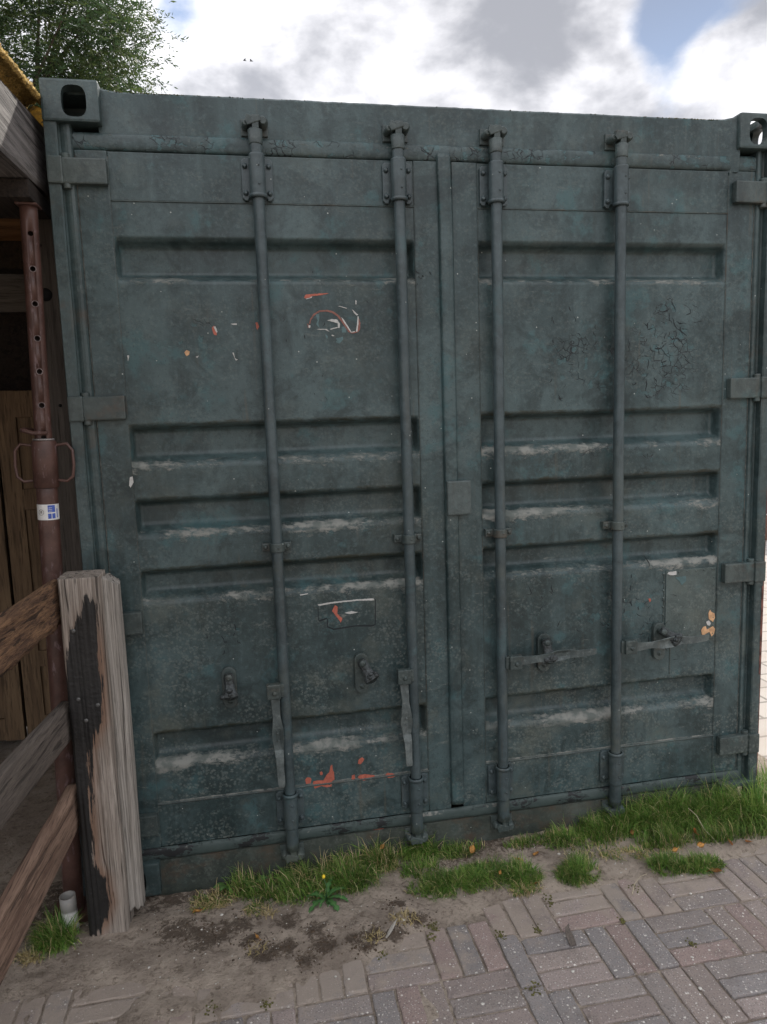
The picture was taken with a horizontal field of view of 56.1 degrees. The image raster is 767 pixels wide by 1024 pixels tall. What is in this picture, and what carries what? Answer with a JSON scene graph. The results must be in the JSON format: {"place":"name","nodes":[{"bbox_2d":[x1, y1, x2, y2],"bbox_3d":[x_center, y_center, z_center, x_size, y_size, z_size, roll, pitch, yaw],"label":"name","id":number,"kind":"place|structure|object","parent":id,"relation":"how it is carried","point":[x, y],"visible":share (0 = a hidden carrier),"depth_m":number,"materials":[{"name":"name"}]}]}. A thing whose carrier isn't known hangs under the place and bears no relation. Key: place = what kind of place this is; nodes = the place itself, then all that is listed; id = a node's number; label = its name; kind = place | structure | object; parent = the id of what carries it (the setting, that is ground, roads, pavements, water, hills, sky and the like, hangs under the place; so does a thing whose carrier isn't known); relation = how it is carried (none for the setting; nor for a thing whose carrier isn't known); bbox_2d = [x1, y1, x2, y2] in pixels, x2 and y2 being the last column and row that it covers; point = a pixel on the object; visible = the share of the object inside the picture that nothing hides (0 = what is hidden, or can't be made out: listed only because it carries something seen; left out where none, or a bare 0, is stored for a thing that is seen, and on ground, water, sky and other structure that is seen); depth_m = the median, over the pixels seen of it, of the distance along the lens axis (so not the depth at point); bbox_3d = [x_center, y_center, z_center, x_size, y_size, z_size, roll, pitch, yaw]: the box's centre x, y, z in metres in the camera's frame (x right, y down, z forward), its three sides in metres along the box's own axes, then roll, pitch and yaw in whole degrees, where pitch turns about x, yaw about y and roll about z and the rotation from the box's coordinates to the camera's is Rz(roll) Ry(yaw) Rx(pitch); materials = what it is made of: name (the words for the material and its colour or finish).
{"place":"outdoors","nodes":[
{"label":"outdoors","id":0,"kind":"place"},
{"bbox_2d":[0,845,766,1023],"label":"brick paving","id":1,"kind":"structure","parent":0,"point":[549,942],"depth_m":2.05,"materials":[{"name":"grey brick"}]},
{"bbox_2d":[204,884,696,1016],"bbox_3d":[0.206,1.309,2.139,1.431,0.006,0.413,-3,8,-10],"label":"joint moss","id":2,"kind":"object","parent":1,"relation":"on","point":[622,920],"visible":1,"depth_m":2.19,"materials":[{"name":"green plant"}]},
{"bbox_2d":[565,923,576,945],"bbox_3d":[0.563,1.280,2.179,0.023,0.003,0.075,-3,20,-4],"label":"wood chip","id":3,"kind":"object","parent":1,"relation":"on","point":[570,937],"visible":1,"depth_m":2.17,"materials":[{"name":"wood"}]},
{"bbox_2d":[640,847,728,880],"bbox_3d":[1.044,1.204,2.495,0.309,0.082,0.152,-3,8,-10],"label":"grass tuft","id":4,"kind":"object","parent":1,"relation":"on","point":[674,865],"visible":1,"depth_m":2.49,"materials":[{"name":"green plant"}]},
{"bbox_2d":[708,868,721,871],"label":"fallen leaf","id":5,"kind":"object","parent":1,"relation":"on","point":[717,869],"visible":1,"depth_m":2.46,"materials":[{"name":"brown plant"}]},
{"bbox_2d":[0,727,766,1023],"bbox_3d":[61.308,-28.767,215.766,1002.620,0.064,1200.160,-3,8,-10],"label":"ground","id":6,"kind":"structure","parent":0,"point":[253,980],"depth_m":2.23,"materials":[{"name":"soil"}]},
{"bbox_2d":[0,43,82,740],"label":"wooden shed","id":7,"kind":"structure","parent":6,"relation":"on","point":[24,694],"depth_m":3.31,"materials":[{"name":"brown wood"}]},
{"bbox_2d":[0,475,26,740],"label":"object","id":8,"kind":"structure","parent":7,"relation":"in","point":[12,712],"depth_m":3.53,"materials":[{"name":"brown wood"}]},
{"bbox_2d":[0,390,50,734],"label":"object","id":9,"kind":"structure","parent":7,"relation":"in","point":[16,408],"depth_m":3.45,"materials":[{"name":"brown wood"}]},
{"bbox_2d":[11,903,84,967],"bbox_3d":[-1.024,1.280,2.218,0.216,0.120,0.208,-3,8,-10],"label":"grass tuft","id":10,"kind":"object","parent":6,"relation":"on","point":[50,936],"visible":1,"depth_m":2.20,"materials":[{"name":"green plant"}]},
{"bbox_2d":[13,201,87,922],"bbox_3d":[-1.036,0.214,2.252,0.178,2.249,0.130,-2,7,-11],"label":"steel prop","id":11,"kind":"object","parent":6,"relation":"on","point":[44,445],"visible":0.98,"depth_m":2.19,"materials":[{"name":"brown metal"}]},
{"bbox_2d":[59,890,79,929],"bbox_3d":[-0.994,1.279,2.280,0.048,0.142,0.048,-5,10,-10],"label":"plastic pipe","id":12,"kind":"object","parent":6,"relation":"on","point":[68,902],"visible":0.78,"depth_m":2.26,"materials":[{"name":"white plastic"}]},
{"bbox_2d":[0,569,145,984],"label":"wooden fence","id":13,"kind":"object","parent":6,"relation":"on","point":[91,718],"visible":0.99,"depth_m":2.15,"materials":[{"name":"brown wood"}]},
{"bbox_2d":[79,826,85,895],"bbox_3d":[-1.047,1.126,2.466,0.028,0.420,0.028,-3,8,-10],"label":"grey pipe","id":14,"kind":"object","parent":6,"relation":"on","point":[84,892],"visible":0.09,"depth_m":2.47,"materials":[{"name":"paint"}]},
{"bbox_2d":[0,0,188,109],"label":"tree","id":15,"kind":"object","parent":6,"relation":"on","point":[91,58],"visible":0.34,"depth_m":7.78,"materials":[{"name":"green plant"}]},
{"bbox_2d":[214,882,237,890],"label":"broadleaf weed","id":16,"kind":"object","parent":6,"relation":"on","point":[222,886],"visible":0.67,"depth_m":2.46,"materials":[{"name":"green plant"}]},
{"bbox_2d":[243,939,267,955],"bbox_3d":[-0.383,1.307,2.169,0.078,0.027,0.064,-9,10,-44],"label":"dead grass tuft","id":17,"kind":"object","parent":6,"relation":"on","point":[254,946],"visible":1,"depth_m":2.17,"materials":[{"name":"beige plant"}]},
{"bbox_2d":[259,904,280,919],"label":"dead grass tuft","id":18,"kind":"object","parent":6,"relation":"on","point":[265,911],"visible":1,"depth_m":2.32,"materials":[{"name":"beige plant"}]},
{"bbox_2d":[146,895,436,973],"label":"soil crumbs","id":19,"kind":"object","parent":6,"relation":"on","point":[328,936],"visible":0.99,"depth_m":2.20,"materials":[{"name":"brown soil"}]},
{"bbox_2d":[307,874,348,912],"bbox_3d":[-0.188,1.252,2.375,0.152,0.116,0.158,-3,8,-10],"label":"weed","id":20,"kind":"object","parent":6,"relation":"on","point":[330,902],"visible":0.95,"depth_m":2.37,"materials":[{"name":"green plant"}]},
{"bbox_2d":[361,924,385,943],"bbox_3d":[-0.031,1.282,2.188,0.076,0.053,0.083,-3,8,-10],"label":"dead grass tuft","id":21,"kind":"object","parent":6,"relation":"on","point":[379,930],"visible":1,"depth_m":2.20,"materials":[{"name":"beige plant"}]},
{"bbox_2d":[386,919,396,937],"bbox_3d":[0.025,1.284,2.219,0.012,0.021,0.067,3,9,31],"label":"feather","id":22,"kind":"object","parent":6,"relation":"on","point":[390,929],"visible":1,"depth_m":2.22,"materials":[{"name":"white"}]},
{"bbox_2d":[39,77,766,896],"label":"shipping container","id":23,"kind":"object","parent":6,"relation":"on","point":[421,473],"visible":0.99,"depth_m":2.47,"materials":[{"name":"metal"}]},
{"bbox_2d":[46,113,463,862],"bbox_3d":[-0.350,-0.001,2.382,1.240,2.447,0.134,-3,8,-10],"label":"door","id":24,"kind":"structure","parent":23,"relation":"in","point":[265,332],"depth_m":2.38,"materials":[{"name":"green paint"}]},
{"bbox_2d":[436,124,766,832],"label":"door","id":25,"kind":"structure","parent":23,"relation":"in","point":[597,386],"depth_m":2.59,"materials":[{"name":"green paint"}]},
{"bbox_2d":[388,907,422,925],"bbox_3d":[0.065,1.270,2.263,0.104,0.054,0.092,-6,9,-31],"label":"dead grass tuft","id":26,"kind":"object","parent":6,"relation":"on","point":[403,913],"visible":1,"depth_m":2.27,"materials":[{"name":"beige plant"}]},
{"bbox_2d":[71,841,762,1023],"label":"pebbles","id":27,"kind":"object","parent":6,"relation":"on","point":[572,971],"visible":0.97,"depth_m":2.17,"materials":[{"name":"stone"}]},
{"bbox_2d":[469,843,474,852],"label":"fallen leaf","id":28,"kind":"object","parent":6,"relation":"on","point":[471,847],"visible":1,"depth_m":2.59,"materials":[{"name":"orange plant"}]},
{"bbox_2d":[187,758,766,917],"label":"grass","id":29,"kind":"structure","parent":6,"relation":"on","point":[664,817],"depth_m":2.58,"materials":[{"name":"green plant"}]},
{"bbox_2d":[549,846,601,888],"bbox_3d":[0.666,1.206,2.470,0.202,0.095,0.180,-3,8,-10],"label":"grass tuft","id":30,"kind":"object","parent":6,"relation":"on","point":[566,872],"visible":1,"depth_m":2.46,"materials":[{"name":"green plant"}]},
{"bbox_2d":[697,842,703,847],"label":"fallen leaf","id":31,"kind":"object","parent":6,"relation":"on","point":[700,844],"visible":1,"depth_m":2.55,"materials":[{"name":"orange plant"}]},
{"bbox_2d":[0,0,766,143],"label":"sky","id":32,"kind":"structure","parent":0,"point":[695,59],"materials":[{"name":"white"}]},
{"bbox_2d":[758,540,766,758],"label":"side paving","id":33,"kind":"structure","parent":0,"point":[763,723],"depth_m":4.09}
]}

